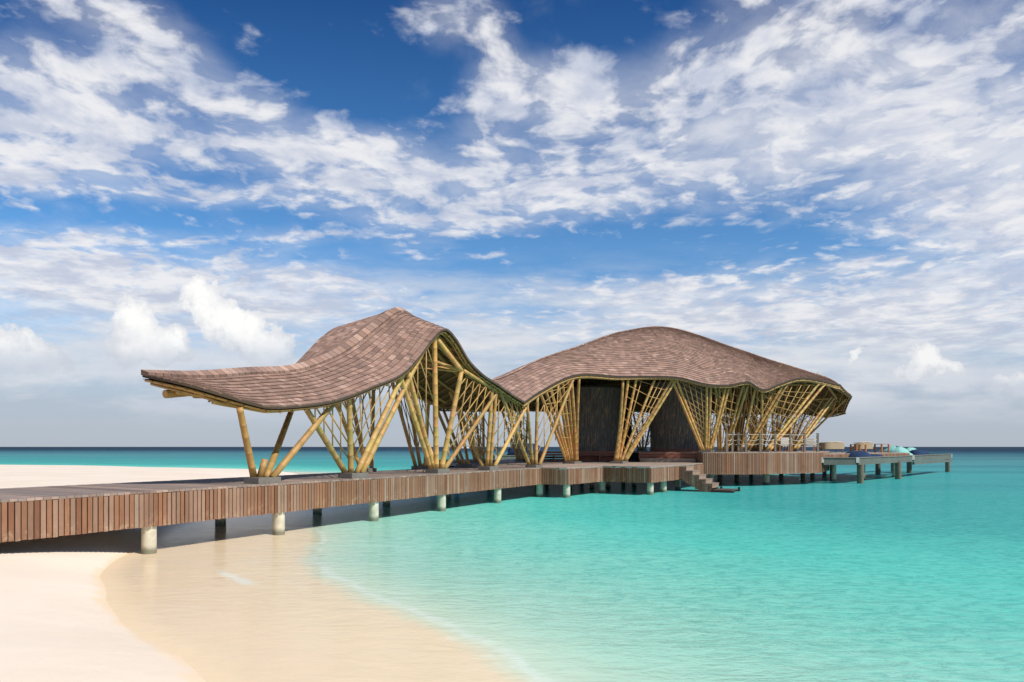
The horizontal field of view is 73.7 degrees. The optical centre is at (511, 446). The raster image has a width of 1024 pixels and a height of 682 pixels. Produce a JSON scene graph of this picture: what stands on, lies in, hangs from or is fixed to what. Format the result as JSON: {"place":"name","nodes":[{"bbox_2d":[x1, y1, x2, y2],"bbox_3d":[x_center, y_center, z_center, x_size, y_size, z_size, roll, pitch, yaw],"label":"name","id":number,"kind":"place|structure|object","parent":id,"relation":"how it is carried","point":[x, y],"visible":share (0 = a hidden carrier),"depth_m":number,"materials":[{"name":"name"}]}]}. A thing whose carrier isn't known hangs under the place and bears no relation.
{"place":"outdoors","nodes":[
{"label":"outdoors","id":0,"kind":"place"},
{"bbox_2d":[0,465,296,681],"bbox_3d":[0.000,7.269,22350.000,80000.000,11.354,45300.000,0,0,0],"label":"sand","id":1,"kind":"structure","parent":0,"point":[60,621],"depth_m":9.19,"materials":[{"name":"beige sand"}]},
{"bbox_2d":[0,466,542,553],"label":"boardwalk","id":2,"kind":"structure","parent":1,"relation":"on","point":[30,513],"depth_m":16.25,"materials":[{"name":"brown wood"}]},
{"bbox_2d":[141,307,852,483],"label":"bamboo pavilion","id":3,"kind":"structure","parent":2,"relation":"on","point":[426,362],"depth_m":29.11,"materials":[{"name":"brown wood"}]},
{"bbox_2d":[0,447,1023,681],"bbox_3d":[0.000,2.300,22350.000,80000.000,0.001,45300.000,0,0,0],"label":"sea","id":4,"kind":"structure","parent":0,"point":[916,574],"depth_m":11.74,"materials":[{"name":"liquid"}]},
{"bbox_2d":[439,459,494,466],"bbox_3d":[-2.650,2.650,42.000,4.545,3.700,4.127,0,0,-36],"label":"side landing","id":5,"kind":"object","parent":4,"relation":"in","point":[455,460],"visible":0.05,"depth_m":39.89,"materials":[{"name":"wood"}]},
{"bbox_2d":[493,454,533,459],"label":"net platform","id":6,"kind":"structure","parent":4,"relation":"in","point":[505,456],"depth_m":56.56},
{"bbox_2d":[507,443,542,454],"bbox_3d":[1.188,0.294,58.663,3.370,1.257,1.920,0,0,-4],"label":"bean bag","id":7,"kind":"object","parent":6,"relation":"on","point":[510,451],"visible":0.2,"depth_m":58.00,"materials":[{"name":"blue fabric"}]},
{"bbox_2d":[422,459,702,497],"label":"terrace","id":8,"kind":"structure","parent":4,"relation":"in","point":[566,476],"depth_m":32.90,"materials":[{"name":"wood"}]},
{"bbox_2d":[538,451,564,461],"bbox_3d":[2.699,0.614,43.460,2.553,0.642,0.610,0,0,-28],"label":"timber bench","id":9,"kind":"object","parent":8,"relation":"on","point":[553,456],"visible":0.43,"depth_m":43.59,"materials":[{"name":"wood"}]},
{"bbox_2d":[562,386,620,458],"bbox_3d":[5.561,-1.575,47.500,4.154,5.030,4.154,0,0,0],"label":"round room","id":10,"kind":"object","parent":8,"relation":"on","point":[599,408],"visible":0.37,"depth_m":45.63,"materials":[{"name":"black wood"}]},
{"bbox_2d":[578,451,623,460],"bbox_3d":[5.639,0.614,44.151,3.444,0.642,0.649,0,0,5],"label":"timber bench","id":11,"kind":"object","parent":8,"relation":"on","point":[598,456],"visible":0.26,"depth_m":44.41,"materials":[{"name":"brown wood"}]},
{"bbox_2d":[620,395,631,458],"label":"dark wall","id":12,"kind":"structure","parent":8,"relation":"on","point":[629,432],"depth_m":50.26,"materials":[{"name":"wood"}]},
{"bbox_2d":[679,466,739,492],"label":"water stairs","id":13,"kind":"structure","parent":8,"relation":"attached to","point":[696,479],"depth_m":35.08,"materials":[{"name":"brown wood"}]},
{"bbox_2d":[627,451,829,483],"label":"deck","id":14,"kind":"structure","parent":4,"relation":"in","point":[751,463],"depth_m":40.46,"materials":[{"name":"brown wood"}]},
{"bbox_2d":[649,380,711,451],"bbox_3d":[11.486,-2.035,46.600,4.260,4.710,4.260,0,0,0],"label":"round room","id":15,"kind":"object","parent":14,"relation":"on","point":[670,429],"visible":0.59,"depth_m":44.80,"materials":[{"name":"wood"}]},
{"bbox_2d":[725,432,818,451],"bbox_3d":[15.665,-0.255,40.601,6.929,1.150,0.894,0,0,-17],"label":"rope railing","id":16,"kind":"object","parent":14,"relation":"on","point":[732,440],"visible":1,"depth_m":40.15,"materials":[{"name":"wood"}]},
{"bbox_2d":[776,438,792,451],"bbox_3d":[17.300,-0.133,43.388,0.830,0.895,0.705,0,0,0],"label":"dining chair","id":17,"kind":"object","parent":14,"relation":"on","point":[782,443],"visible":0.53,"depth_m":43.06,"materials":[{"name":"white wood"}]},
{"bbox_2d":[801,438,814,450],"bbox_3d":[19.897,-0.133,45.888,0.830,0.895,0.705,0,0,15],"label":"dining chair","id":18,"kind":"object","parent":14,"relation":"on","point":[810,442],"visible":0.62,"depth_m":45.54,"materials":[{"name":"white wood"}]},
{"bbox_2d":[823,452,909,480],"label":"lounge terrace","id":19,"kind":"structure","parent":4,"relation":"in","point":[833,467],"depth_m":47.86,"materials":[{"name":"wood"}]},
{"bbox_2d":[819,441,843,452],"bbox_3d":[22.903,0.028,48.988,1.802,0.829,0.975,0,0,-15],"label":"wicker sofa","id":20,"kind":"object","parent":19,"relation":"on","point":[836,445],"visible":0.97,"depth_m":48.54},
{"bbox_2d":[850,444,866,451],"bbox_3d":[25.000,0.130,49.300,0.850,0.620,0.692,0,0,-12],"label":"teak table","id":21,"kind":"object","parent":19,"relation":"on","point":[859,447],"visible":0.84,"depth_m":49.05,"materials":[{"name":"brown wood"}]},
{"bbox_2d":[852,442,872,452],"bbox_3d":[26.304,0.028,51.288,1.653,0.829,0.975,0,0,-20],"label":"wicker sofa","id":22,"kind":"object","parent":19,"relation":"on","point":[869,445],"visible":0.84,"depth_m":50.89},
{"bbox_2d":[874,444,889,452],"bbox_3d":[28.000,0.110,51.700,0.800,0.660,0.692,0,0,-20],"label":"teak table","id":23,"kind":"object","parent":19,"relation":"on","point":[881,450],"visible":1,"depth_m":51.51,"materials":[{"name":"brown wood"}]},
{"bbox_2d":[822,455,913,483],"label":"net platform","id":24,"kind":"structure","parent":4,"relation":"in","point":[861,462],"depth_m":43.46,"materials":[{"name":"grey wood"}]},
{"bbox_2d":[846,451,871,456],"bbox_3d":[22.996,0.590,45.268,2.015,0.658,1.659,0,0,-15],"label":"bean bag","id":25,"kind":"object","parent":24,"relation":"on","point":[859,454],"visible":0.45,"depth_m":44.79,"materials":[{"name":"blue fabric"}]},
{"bbox_2d":[891,454,951,472],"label":"net platform","id":26,"kind":"structure","parent":4,"relation":"in","point":[936,458],"depth_m":57.66,"materials":[{"name":"grey wood"}]},
{"bbox_2d":[883,446,908,452],"bbox_3d":[30.585,0.416,54.247,2.337,0.982,2.084,0,0,-35],"label":"bean bag","id":27,"kind":"object","parent":26,"relation":"on","point":[899,449],"visible":0.41,"depth_m":53.53,"materials":[{"name":"teal fabric"}]},
{"bbox_2d":[909,449,928,454],"bbox_3d":[34.917,0.550,58.847,1.639,0.675,2.838,0,0,42],"label":"bean bag","id":28,"kind":"object","parent":26,"relation":"on","point":[919,452],"visible":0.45,"depth_m":58.11,"materials":[{"name":"blue fabric"}]},
{"bbox_2d":[0,0,1023,446],"label":"sky","id":29,"kind":"structure","parent":0,"point":[834,189],"materials":[{"name":"blue"}]}
]}

